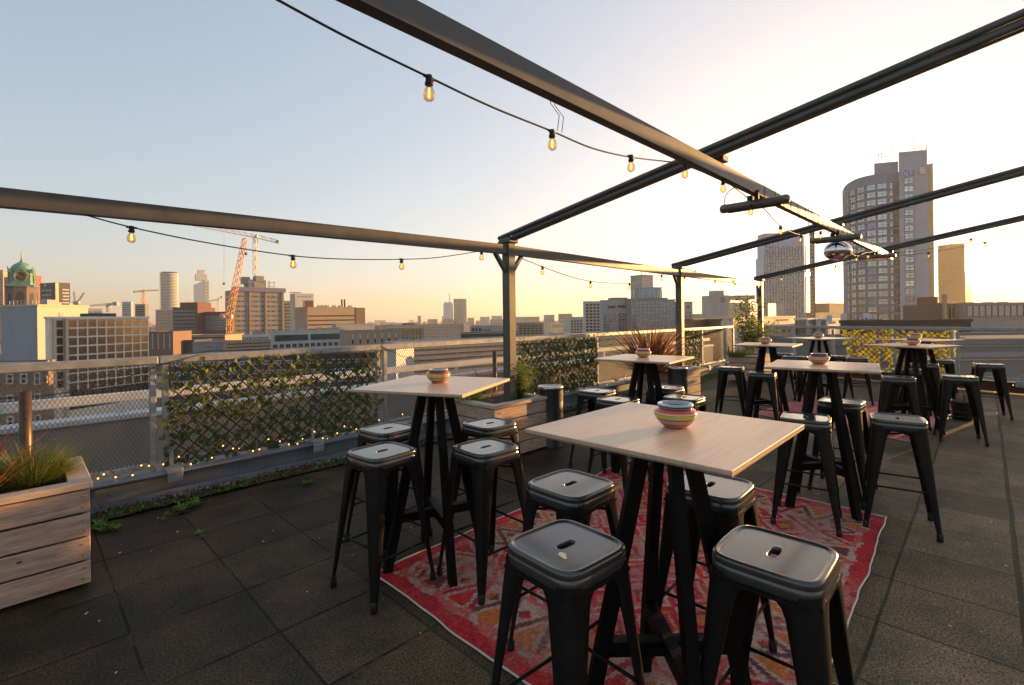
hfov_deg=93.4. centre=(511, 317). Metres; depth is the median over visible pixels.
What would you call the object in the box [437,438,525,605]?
bar stool
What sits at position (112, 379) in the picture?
window
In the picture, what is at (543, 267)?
string lights
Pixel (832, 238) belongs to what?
patio heater
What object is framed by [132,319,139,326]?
window
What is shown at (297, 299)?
building
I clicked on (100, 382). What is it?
window
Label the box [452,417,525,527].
bar stool
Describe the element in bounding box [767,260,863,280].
string lights
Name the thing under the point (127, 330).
window
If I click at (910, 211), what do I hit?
window
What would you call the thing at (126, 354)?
window
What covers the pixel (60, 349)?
window
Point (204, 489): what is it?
dead leaves
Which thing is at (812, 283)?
building
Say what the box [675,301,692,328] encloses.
building
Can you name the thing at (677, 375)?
ash bin
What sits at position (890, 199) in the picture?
window
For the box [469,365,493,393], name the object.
phormium
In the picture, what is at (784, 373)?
bar stool
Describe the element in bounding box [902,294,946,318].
building
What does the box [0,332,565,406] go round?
rooftops
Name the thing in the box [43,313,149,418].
building
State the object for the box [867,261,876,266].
window
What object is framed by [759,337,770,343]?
ceramic ashtray
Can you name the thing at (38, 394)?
window
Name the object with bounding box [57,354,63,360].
window
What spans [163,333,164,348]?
window
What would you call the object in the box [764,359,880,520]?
bar table
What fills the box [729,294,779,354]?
shrub
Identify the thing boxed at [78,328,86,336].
window
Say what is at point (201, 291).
building
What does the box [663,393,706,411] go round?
bar stool
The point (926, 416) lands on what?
bar stool
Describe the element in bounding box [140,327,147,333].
window
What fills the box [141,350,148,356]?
window
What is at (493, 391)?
dry grass
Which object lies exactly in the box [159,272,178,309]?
round tower
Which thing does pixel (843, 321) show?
building
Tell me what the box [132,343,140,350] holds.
window
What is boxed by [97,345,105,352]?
window
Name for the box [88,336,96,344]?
window
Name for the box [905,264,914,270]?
window
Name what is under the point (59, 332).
window
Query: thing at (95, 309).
building
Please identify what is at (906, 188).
window
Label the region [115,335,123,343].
window
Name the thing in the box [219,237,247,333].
tower crane
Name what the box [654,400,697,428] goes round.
ceramic ashtray
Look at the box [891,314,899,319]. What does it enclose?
window
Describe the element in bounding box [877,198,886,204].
window
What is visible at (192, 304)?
building
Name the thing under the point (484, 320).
building
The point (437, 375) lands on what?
bowl
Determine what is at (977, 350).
building
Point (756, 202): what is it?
patio heater
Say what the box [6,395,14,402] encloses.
window
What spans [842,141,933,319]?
curved tower
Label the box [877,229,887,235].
window
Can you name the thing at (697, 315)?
building
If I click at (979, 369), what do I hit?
bar stool
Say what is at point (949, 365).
bar stool
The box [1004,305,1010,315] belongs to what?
window
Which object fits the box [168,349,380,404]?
building
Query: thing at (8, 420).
window
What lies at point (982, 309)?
window
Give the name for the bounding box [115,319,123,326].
window
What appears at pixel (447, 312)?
round tower
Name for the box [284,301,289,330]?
building
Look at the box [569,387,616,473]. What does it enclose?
bar stool
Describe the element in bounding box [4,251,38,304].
clock tower
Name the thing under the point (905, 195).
window
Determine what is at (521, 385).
shrub
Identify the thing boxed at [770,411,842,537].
bar stool
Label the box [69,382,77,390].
window
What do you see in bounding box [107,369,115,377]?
window
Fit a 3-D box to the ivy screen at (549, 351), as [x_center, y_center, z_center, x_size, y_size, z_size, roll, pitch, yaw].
[0.815,0.827,8.170,0.099,1.078,2.259,-1,0,45]
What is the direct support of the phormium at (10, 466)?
in the wooden planter at (45, 545)
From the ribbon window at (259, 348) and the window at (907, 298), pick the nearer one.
the ribbon window at (259, 348)
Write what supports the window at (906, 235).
in the curved tower at (876, 289)
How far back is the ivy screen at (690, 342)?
11.90 m
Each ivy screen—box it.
[157,349,384,466]
[516,334,598,393]
[684,329,702,365]
[842,329,955,372]
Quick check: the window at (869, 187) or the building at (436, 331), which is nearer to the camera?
the window at (869, 187)
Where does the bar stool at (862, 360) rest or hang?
on the pink rug at (795, 406)
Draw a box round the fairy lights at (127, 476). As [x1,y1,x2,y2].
[96,461,161,478]
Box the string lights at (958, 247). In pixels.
[899,230,1022,257]
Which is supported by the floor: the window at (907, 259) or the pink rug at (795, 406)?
the pink rug at (795, 406)
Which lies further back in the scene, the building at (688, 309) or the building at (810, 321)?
the building at (688, 309)
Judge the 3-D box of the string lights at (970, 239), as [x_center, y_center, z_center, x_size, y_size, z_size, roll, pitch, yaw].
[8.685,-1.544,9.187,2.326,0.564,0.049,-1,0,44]
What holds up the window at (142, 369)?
in the building at (86, 336)
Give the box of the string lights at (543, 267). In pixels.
[523,259,663,287]
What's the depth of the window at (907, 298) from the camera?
228.40 m
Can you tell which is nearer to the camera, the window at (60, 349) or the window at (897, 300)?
the window at (60, 349)
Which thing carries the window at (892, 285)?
in the curved tower at (876, 289)
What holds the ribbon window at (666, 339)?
in the building at (613, 341)
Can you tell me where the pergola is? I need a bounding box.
[0,0,1023,401]
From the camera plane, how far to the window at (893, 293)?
232.28 m
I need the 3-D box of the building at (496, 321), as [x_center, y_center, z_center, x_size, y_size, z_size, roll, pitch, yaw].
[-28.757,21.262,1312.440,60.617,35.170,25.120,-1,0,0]
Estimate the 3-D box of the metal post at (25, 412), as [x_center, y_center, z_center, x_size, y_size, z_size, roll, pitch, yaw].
[-3.421,0.754,3.393,0.068,0.474,0.068,-1,0,0]
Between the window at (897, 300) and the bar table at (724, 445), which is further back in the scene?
the window at (897, 300)
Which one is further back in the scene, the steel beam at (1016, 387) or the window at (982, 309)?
the window at (982, 309)
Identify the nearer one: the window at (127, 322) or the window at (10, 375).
the window at (10, 375)
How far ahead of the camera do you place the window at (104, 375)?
87.82 m
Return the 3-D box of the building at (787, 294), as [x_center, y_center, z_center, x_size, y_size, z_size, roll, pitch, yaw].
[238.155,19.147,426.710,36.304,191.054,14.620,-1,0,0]
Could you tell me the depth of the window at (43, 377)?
57.92 m
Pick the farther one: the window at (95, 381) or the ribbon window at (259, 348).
the ribbon window at (259, 348)
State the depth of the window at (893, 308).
232.34 m
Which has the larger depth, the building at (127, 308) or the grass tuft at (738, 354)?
the building at (127, 308)
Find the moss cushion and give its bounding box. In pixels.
[700,371,717,381]
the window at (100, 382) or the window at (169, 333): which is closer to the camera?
the window at (100, 382)
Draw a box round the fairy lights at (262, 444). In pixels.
[162,420,383,464]
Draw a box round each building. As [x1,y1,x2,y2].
[0,270,7,340]
[0,300,88,359]
[0,359,55,424]
[4,276,41,304]
[40,282,69,304]
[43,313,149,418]
[88,307,102,312]
[122,301,132,315]
[135,304,148,315]
[149,330,191,371]
[156,309,172,330]
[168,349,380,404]
[172,307,214,334]
[180,302,210,307]
[184,339,211,353]
[192,333,243,339]
[192,340,226,351]
[194,270,208,302]
[205,312,225,333]
[223,331,270,349]
[225,276,285,334]
[267,327,344,348]
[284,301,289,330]
[290,292,313,329]
[295,299,364,329]
[332,323,374,329]
[339,328,423,345]
[375,323,470,338]
[381,348,413,381]
[384,334,563,374]
[418,316,421,323]
[428,319,437,323]
[454,299,466,323]
[460,332,517,337]
[467,318,474,323]
[470,325,502,331]
[480,317,489,324]
[490,319,502,324]
[492,316,501,318]
[516,317,523,322]
[516,322,543,335]
[524,317,539,321]
[544,315,554,333]
[550,323,562,331]
[558,314,571,331]
[566,318,582,333]
[566,331,675,359]
[583,301,599,332]
[600,297,627,331]
[625,298,674,330]
[630,272,652,297]
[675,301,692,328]
[684,318,718,345]
[693,314,701,317]
[701,290,729,317]
[706,319,721,360]
[719,316,795,358]
[726,323,840,356]
[729,302,749,316]
[730,295,754,315]
[756,230,806,317]
[769,330,1023,381]
[794,318,815,334]
[807,303,843,317]
[808,207,815,317]
[815,318,839,333]
[827,313,972,333]
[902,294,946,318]
[938,243,971,302]
[938,302,1023,332]
[938,304,954,318]
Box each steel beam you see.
[89,357,726,512]
[771,369,1023,393]
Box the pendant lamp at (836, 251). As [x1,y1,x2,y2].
[823,241,851,260]
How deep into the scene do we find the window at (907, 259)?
228.40 m
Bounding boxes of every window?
[6,373,13,383]
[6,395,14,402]
[6,416,14,424]
[20,373,27,383]
[34,372,40,384]
[34,393,41,399]
[34,414,41,421]
[42,376,47,382]
[56,320,62,327]
[56,329,62,336]
[56,337,63,344]
[56,346,63,353]
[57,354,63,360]
[57,371,63,379]
[57,380,63,387]
[69,319,76,327]
[69,328,77,336]
[69,337,77,345]
[69,346,77,354]
[69,355,77,360]
[69,373,77,382]
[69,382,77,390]
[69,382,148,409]
[77,319,86,327]
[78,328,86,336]
[78,337,87,345]
[78,346,87,354]
[78,354,87,359]
[78,372,87,381]
[78,381,87,389]
[87,319,96,326]
[87,328,96,335]
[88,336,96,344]
[88,345,96,353]
[88,354,96,359]
[88,371,97,380]
[88,380,97,388]
[97,319,105,326]
[97,327,105,335]
[97,336,105,344]
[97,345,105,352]
[97,353,106,358]
[98,370,106,378]
[98,379,106,387]
[106,319,114,326]
[106,327,114,335]
[106,336,114,343]
[106,344,114,352]
[107,353,114,358]
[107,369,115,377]
[107,378,115,386]
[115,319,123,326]
[115,327,123,334]
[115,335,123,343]
[115,344,123,351]
[116,352,123,357]
[116,369,123,376]
[116,377,123,385]
[124,319,131,326]
[124,327,131,334]
[124,335,131,342]
[124,343,131,351]
[124,351,132,357]
[124,368,132,375]
[124,376,132,384]
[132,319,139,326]
[132,327,139,334]
[132,335,139,342]
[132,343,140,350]
[133,351,140,356]
[133,367,140,374]
[133,375,140,383]
[140,319,147,325]
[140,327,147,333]
[140,335,147,341]
[141,342,147,349]
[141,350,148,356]
[141,366,148,373]
[141,374,148,381]
[157,334,158,348]
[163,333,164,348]
[169,333,170,348]
[192,337,224,338]
[227,342,269,344]
[227,345,269,347]
[238,348,269,349]
[275,334,307,340]
[308,315,355,316]
[308,319,355,320]
[308,323,355,325]
[310,333,339,339]
[414,341,563,351]
[414,346,562,356]
[414,350,559,361]
[414,359,561,372]
[581,339,675,347]
[588,334,673,340]
[608,305,615,308]
[846,192,856,319]
[850,204,855,210]
[857,186,864,192]
[857,194,864,200]
[857,201,864,207]
[857,224,864,230]
[857,247,865,252]
[857,262,865,267]
[858,269,865,274]
[858,277,865,282]
[858,284,865,289]
[858,292,865,297]
[858,299,865,304]
[858,307,865,311]
[866,184,875,190]
[866,192,875,198]
[866,199,875,205]
[867,216,875,220]
[867,222,875,228]
[867,230,876,236]
[867,238,876,243]
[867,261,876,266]
[867,268,876,273]
[867,276,876,281]
[867,284,876,289]
[867,291,876,296]
[867,299,876,304]
[868,307,876,311]
[870,314,877,319]
[877,183,886,189]
[877,190,886,196]
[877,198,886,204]
[877,214,886,219]
[877,221,886,227]
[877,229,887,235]
[877,237,887,242]
[878,260,887,265]
[878,268,887,273]
[878,275,887,281]
[878,283,887,288]
[878,291,887,296]
[878,299,887,304]
[878,306,887,311]
[878,314,888,319]
[889,182,898,187]
[889,190,898,195]
[889,198,898,202]
[890,213,898,218]
[890,221,898,226]
[890,229,898,234]
[890,236,898,241]
[890,260,899,265]
[890,267,899,272]
[890,275,899,280]
[890,283,899,288]
[891,291,899,296]
[891,298,899,303]
[891,306,899,311]
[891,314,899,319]
[904,170,913,175]
[904,178,913,183]
[904,185,913,191]
[904,193,913,198]
[904,209,913,215]
[904,217,913,222]
[904,225,913,230]
[904,233,913,238]
[905,249,914,254]
[905,257,914,262]
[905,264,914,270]
[905,272,914,277]
[905,280,914,285]
[905,288,914,293]
[905,296,914,301]
[948,307,951,318]
[952,307,954,318]
[966,305,972,316]
[973,305,978,315]
[979,305,985,315]
[985,305,991,315]
[992,305,997,315]
[998,305,1004,315]
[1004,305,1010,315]
[1011,305,1016,315]
[1017,305,1023,315]
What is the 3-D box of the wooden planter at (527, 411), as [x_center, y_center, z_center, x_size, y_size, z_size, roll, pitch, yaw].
[-0.117,1.187,5.461,0.684,0.570,0.864,-1,0,45]
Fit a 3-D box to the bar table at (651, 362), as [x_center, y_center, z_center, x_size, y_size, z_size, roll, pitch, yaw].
[1.291,0.937,4.660,0.720,1.106,0.720,-1,0,37]
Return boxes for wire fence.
[0,326,733,478]
[737,325,1023,380]
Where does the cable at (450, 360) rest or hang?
attached to the wire fence at (36, 367)
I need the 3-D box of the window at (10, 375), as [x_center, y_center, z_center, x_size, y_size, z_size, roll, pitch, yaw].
[-60.259,7.339,57.925,0.865,1.274,0.150,-1,0,0]
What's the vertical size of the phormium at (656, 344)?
0.967 m
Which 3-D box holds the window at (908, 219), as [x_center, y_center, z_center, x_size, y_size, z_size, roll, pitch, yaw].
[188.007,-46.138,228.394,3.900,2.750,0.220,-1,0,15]
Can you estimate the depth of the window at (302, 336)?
215.77 m
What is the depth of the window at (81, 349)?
84.79 m
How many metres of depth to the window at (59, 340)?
81.48 m
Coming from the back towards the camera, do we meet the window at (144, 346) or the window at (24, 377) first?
the window at (144, 346)
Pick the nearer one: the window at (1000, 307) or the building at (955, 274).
the window at (1000, 307)
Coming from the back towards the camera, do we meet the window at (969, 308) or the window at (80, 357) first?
the window at (969, 308)
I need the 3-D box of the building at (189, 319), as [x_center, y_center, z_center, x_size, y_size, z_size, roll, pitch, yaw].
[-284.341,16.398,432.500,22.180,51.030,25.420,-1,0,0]
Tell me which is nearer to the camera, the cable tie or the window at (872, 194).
the cable tie
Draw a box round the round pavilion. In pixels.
[633,287,663,297]
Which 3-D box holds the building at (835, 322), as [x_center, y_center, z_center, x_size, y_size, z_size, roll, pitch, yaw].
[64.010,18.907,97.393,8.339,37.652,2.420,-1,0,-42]
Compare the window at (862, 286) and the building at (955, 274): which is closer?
the window at (862, 286)
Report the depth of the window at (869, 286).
236.58 m
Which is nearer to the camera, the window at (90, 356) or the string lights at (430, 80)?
the string lights at (430, 80)
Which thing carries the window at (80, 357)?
in the building at (86, 336)
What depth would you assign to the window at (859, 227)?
240.18 m
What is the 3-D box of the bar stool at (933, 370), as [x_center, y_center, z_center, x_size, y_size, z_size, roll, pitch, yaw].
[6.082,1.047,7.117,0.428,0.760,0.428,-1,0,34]
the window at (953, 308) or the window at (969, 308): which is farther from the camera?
the window at (953, 308)
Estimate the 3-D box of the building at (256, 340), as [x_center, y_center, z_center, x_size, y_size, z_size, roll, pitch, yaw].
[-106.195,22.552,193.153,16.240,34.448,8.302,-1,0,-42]
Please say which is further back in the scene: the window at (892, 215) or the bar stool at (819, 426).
the window at (892, 215)
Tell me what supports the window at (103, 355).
in the building at (86, 336)
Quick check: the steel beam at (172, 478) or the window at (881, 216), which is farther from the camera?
the window at (881, 216)
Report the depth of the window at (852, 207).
245.76 m
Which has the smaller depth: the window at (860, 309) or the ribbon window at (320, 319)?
the window at (860, 309)
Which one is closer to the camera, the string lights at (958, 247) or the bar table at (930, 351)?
the bar table at (930, 351)
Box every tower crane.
[73,293,84,304]
[90,302,119,311]
[133,290,158,303]
[195,226,279,284]
[209,296,222,311]
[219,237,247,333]
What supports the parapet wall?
on the roof ledge
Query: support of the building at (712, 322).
on the ground
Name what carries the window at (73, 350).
in the building at (86, 336)
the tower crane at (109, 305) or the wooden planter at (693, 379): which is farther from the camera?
the tower crane at (109, 305)
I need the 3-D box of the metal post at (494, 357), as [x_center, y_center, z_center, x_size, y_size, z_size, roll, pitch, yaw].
[-0.211,0.681,5.906,0.052,0.542,0.052,-1,0,0]
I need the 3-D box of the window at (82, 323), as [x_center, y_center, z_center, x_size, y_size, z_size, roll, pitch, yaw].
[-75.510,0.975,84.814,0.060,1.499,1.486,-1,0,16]
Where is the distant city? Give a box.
[149,317,582,334]
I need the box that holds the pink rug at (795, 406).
[759,395,951,441]
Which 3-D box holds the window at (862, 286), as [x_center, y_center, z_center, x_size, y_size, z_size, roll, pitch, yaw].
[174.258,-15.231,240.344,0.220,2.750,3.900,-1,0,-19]
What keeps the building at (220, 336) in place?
on the ground
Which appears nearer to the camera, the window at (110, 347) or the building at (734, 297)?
the window at (110, 347)
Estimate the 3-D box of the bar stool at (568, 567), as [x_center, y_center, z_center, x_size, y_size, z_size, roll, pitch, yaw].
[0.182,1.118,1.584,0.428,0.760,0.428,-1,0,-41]
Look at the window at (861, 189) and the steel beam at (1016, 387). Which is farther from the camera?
the window at (861, 189)
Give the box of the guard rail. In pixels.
[0,339,709,413]
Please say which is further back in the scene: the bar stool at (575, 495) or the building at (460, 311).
the building at (460, 311)
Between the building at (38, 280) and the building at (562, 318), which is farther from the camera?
the building at (562, 318)
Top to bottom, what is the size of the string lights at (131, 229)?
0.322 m
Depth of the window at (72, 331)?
83.48 m
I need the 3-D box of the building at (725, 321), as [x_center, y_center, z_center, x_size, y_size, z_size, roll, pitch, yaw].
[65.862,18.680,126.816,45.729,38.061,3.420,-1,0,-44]
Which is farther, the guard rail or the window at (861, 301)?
the window at (861, 301)
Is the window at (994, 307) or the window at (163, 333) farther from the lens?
the window at (163, 333)
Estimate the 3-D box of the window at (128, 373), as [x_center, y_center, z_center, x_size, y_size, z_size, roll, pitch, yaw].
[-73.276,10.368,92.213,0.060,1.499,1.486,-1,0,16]
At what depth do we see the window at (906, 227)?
228.35 m
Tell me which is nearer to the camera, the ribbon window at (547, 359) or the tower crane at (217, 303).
the ribbon window at (547, 359)
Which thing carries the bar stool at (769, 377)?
on the floor
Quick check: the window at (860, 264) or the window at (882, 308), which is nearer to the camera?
the window at (882, 308)
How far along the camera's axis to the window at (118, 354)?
90.74 m
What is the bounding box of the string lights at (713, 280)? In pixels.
[684,270,756,285]
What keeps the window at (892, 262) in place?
in the curved tower at (876, 289)
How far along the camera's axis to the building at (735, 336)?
83.82 m
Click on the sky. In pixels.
(260, 108)
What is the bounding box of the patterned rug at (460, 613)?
[380,460,886,684]
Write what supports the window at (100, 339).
in the building at (86, 336)
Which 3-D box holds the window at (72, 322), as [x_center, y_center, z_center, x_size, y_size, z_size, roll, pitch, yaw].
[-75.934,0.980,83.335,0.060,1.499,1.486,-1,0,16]
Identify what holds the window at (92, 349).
in the building at (86, 336)
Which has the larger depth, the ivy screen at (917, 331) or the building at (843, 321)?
the building at (843, 321)
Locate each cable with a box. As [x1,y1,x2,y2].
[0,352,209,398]
[383,345,498,360]
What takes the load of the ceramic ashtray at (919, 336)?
on the bar table at (930, 351)
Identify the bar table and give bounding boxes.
[349,375,509,587]
[525,402,804,684]
[594,354,693,481]
[732,342,802,420]
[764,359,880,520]
[784,337,855,401]
[862,343,961,434]
[880,338,965,415]
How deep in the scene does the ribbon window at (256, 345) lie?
190.02 m
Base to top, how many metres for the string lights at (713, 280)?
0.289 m
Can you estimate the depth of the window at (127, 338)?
92.17 m
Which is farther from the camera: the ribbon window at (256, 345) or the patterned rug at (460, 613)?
the ribbon window at (256, 345)
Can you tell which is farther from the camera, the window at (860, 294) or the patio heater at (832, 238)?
the window at (860, 294)
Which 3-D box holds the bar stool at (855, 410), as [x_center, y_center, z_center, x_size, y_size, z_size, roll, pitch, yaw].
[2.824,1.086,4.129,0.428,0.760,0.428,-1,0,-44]
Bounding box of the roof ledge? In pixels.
[89,362,721,482]
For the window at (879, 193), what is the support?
in the curved tower at (876, 289)
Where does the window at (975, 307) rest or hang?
in the building at (996, 314)
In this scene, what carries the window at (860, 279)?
in the curved tower at (876, 289)
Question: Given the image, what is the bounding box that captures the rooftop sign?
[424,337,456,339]
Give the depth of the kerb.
4.47 m
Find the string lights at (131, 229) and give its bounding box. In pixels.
[85,215,483,269]
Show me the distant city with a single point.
(152, 326)
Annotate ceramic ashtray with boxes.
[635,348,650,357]
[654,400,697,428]
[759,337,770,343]
[808,353,829,364]
[813,333,823,337]
[905,338,920,344]
[909,334,921,338]
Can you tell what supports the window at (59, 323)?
in the building at (86, 336)
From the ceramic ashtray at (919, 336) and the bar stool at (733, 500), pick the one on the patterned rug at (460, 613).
the bar stool at (733, 500)
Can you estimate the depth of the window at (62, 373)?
81.56 m
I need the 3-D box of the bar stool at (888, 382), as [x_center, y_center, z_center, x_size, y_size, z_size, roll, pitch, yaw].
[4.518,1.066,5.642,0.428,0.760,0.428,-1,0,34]
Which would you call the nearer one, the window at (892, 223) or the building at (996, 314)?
the building at (996, 314)
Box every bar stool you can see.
[330,441,435,614]
[345,422,432,558]
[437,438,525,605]
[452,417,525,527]
[491,519,644,684]
[507,469,618,651]
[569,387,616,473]
[588,395,648,491]
[645,384,685,405]
[652,472,776,668]
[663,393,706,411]
[700,525,855,684]
[714,365,746,416]
[744,370,780,420]
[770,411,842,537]
[777,352,797,394]
[781,355,806,398]
[794,356,824,400]
[807,397,877,492]
[825,355,854,398]
[842,357,873,404]
[861,412,943,542]
[878,375,920,415]
[891,368,931,430]
[906,362,939,413]
[927,359,958,398]
[933,374,988,446]
[971,362,1013,419]
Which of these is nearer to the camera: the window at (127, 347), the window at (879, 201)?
the window at (127, 347)
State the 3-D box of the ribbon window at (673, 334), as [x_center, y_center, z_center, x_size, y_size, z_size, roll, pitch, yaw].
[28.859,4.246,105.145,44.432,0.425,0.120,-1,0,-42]
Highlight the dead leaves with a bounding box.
[90,373,716,520]
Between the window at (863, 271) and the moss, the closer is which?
the moss
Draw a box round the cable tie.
[550,101,563,132]
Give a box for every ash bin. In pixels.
[538,384,563,448]
[667,366,687,393]
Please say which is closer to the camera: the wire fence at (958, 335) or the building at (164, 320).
the wire fence at (958, 335)
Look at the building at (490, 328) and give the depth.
260.46 m
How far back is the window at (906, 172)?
228.35 m
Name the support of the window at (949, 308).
in the building at (950, 311)
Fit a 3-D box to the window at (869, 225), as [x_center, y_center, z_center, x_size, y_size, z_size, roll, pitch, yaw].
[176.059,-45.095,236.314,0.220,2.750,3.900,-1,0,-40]
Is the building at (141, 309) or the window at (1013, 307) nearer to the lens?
the window at (1013, 307)
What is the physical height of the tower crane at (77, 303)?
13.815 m
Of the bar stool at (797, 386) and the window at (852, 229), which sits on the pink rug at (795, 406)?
the bar stool at (797, 386)
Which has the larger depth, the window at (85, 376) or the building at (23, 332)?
the building at (23, 332)
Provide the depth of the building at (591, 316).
255.72 m
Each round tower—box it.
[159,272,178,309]
[443,294,452,323]
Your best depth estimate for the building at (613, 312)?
205.92 m
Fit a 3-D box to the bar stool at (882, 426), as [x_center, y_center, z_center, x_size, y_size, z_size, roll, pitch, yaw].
[2.746,1.087,3.431,0.428,0.760,0.428,-1,0,34]
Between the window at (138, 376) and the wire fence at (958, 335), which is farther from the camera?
the window at (138, 376)
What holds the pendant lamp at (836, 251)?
hanging from the pergola
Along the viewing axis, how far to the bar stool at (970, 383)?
5.60 m
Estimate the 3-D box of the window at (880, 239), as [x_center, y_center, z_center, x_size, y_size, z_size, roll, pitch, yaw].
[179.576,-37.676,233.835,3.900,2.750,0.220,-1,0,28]
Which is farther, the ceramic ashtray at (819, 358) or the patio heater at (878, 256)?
the patio heater at (878, 256)
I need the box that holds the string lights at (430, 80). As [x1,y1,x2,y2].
[276,0,869,261]
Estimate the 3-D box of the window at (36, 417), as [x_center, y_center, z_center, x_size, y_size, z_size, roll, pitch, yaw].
[-56.892,12.395,57.925,0.757,1.529,0.150,-1,0,0]
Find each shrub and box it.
[513,358,536,398]
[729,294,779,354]
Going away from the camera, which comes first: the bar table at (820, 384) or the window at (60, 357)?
the bar table at (820, 384)
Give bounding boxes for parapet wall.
[0,344,712,471]
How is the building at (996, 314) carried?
on the ground
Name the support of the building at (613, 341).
on the ground
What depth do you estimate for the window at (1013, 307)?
147.22 m
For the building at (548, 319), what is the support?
on the ground
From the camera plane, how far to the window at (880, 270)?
233.88 m
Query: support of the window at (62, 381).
in the building at (86, 336)
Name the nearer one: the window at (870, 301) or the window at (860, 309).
the window at (870, 301)
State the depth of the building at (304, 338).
219.90 m
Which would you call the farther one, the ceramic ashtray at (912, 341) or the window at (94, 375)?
the window at (94, 375)
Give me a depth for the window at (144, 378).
95.28 m
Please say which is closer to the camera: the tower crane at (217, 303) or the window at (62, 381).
the window at (62, 381)
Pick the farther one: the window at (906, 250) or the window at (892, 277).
the window at (892, 277)
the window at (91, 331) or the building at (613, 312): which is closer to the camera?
the window at (91, 331)
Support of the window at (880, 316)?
in the curved tower at (876, 289)
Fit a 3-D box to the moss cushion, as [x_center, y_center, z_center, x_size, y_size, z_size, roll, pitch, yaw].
[4.320,1.417,11.229,0.633,0.054,3.942,-1,0,43]
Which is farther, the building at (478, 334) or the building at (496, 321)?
the building at (496, 321)
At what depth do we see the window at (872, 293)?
236.29 m
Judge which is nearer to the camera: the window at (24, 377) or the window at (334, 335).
the window at (24, 377)
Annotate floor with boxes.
[0,372,1023,684]
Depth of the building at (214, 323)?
430.00 m
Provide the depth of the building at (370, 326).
246.83 m
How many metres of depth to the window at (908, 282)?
228.35 m
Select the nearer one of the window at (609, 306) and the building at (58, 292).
the window at (609, 306)
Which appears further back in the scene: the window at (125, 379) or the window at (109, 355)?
the window at (125, 379)
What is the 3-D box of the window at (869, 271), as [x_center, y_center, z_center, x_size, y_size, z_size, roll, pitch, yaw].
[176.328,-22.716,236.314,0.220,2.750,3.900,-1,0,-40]
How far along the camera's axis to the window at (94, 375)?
86.27 m
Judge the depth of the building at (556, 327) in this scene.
800.00 m
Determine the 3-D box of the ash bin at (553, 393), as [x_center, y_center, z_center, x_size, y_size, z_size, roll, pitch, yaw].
[0.454,1.141,5.640,0.299,0.707,0.299,-1,0,20]
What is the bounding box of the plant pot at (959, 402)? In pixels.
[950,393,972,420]
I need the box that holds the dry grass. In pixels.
[472,373,503,397]
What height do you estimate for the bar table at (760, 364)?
1.106 m
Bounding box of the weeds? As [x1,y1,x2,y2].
[90,374,714,536]
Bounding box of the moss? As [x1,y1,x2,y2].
[90,373,717,522]
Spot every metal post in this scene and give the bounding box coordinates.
[18,391,32,456]
[492,351,496,391]
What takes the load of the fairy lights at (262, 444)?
attached to the ivy screen at (184, 435)
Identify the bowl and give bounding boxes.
[426,368,449,382]
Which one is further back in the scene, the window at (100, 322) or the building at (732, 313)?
the building at (732, 313)
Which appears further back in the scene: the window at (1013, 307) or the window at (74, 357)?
the window at (1013, 307)
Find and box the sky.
[0,0,1023,324]
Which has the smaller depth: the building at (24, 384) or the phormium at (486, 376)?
the phormium at (486, 376)
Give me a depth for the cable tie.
2.53 m
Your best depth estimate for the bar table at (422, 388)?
2.89 m
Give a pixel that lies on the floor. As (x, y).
(240, 592)
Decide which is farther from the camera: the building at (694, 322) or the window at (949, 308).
the window at (949, 308)
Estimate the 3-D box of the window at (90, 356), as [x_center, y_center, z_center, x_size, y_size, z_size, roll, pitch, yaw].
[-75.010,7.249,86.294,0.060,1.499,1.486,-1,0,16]
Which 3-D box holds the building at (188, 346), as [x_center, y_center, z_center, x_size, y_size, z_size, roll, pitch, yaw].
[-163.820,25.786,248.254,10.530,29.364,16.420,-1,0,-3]
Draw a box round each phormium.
[0,424,83,489]
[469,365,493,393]
[590,317,706,373]
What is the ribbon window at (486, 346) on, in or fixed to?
in the building at (449, 350)
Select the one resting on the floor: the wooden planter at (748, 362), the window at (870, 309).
the wooden planter at (748, 362)
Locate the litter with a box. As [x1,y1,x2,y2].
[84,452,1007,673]
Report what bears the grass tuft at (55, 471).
on the wooden planter at (45, 545)
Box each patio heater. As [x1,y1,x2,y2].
[720,188,789,213]
[810,227,861,243]
[855,248,895,259]
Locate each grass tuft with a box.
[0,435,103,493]
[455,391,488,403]
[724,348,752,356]
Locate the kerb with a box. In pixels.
[90,373,712,513]
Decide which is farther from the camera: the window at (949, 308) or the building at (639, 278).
the building at (639, 278)
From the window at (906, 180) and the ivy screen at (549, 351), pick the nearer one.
the ivy screen at (549, 351)
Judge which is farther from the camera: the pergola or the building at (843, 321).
the building at (843, 321)
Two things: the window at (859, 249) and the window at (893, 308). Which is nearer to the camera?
the window at (893, 308)
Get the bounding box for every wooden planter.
[0,457,92,608]
[455,391,546,453]
[642,364,700,401]
[726,353,770,380]
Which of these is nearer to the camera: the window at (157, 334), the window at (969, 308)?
the window at (969, 308)
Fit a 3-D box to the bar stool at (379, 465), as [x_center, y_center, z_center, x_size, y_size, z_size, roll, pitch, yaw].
[-0.734,1.129,2.742,0.428,0.760,0.428,-1,0,40]
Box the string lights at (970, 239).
[893,224,1021,252]
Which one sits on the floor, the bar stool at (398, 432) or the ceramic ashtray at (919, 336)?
the bar stool at (398, 432)
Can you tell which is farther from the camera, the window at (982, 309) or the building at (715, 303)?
the building at (715, 303)
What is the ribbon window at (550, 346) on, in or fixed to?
in the building at (449, 350)

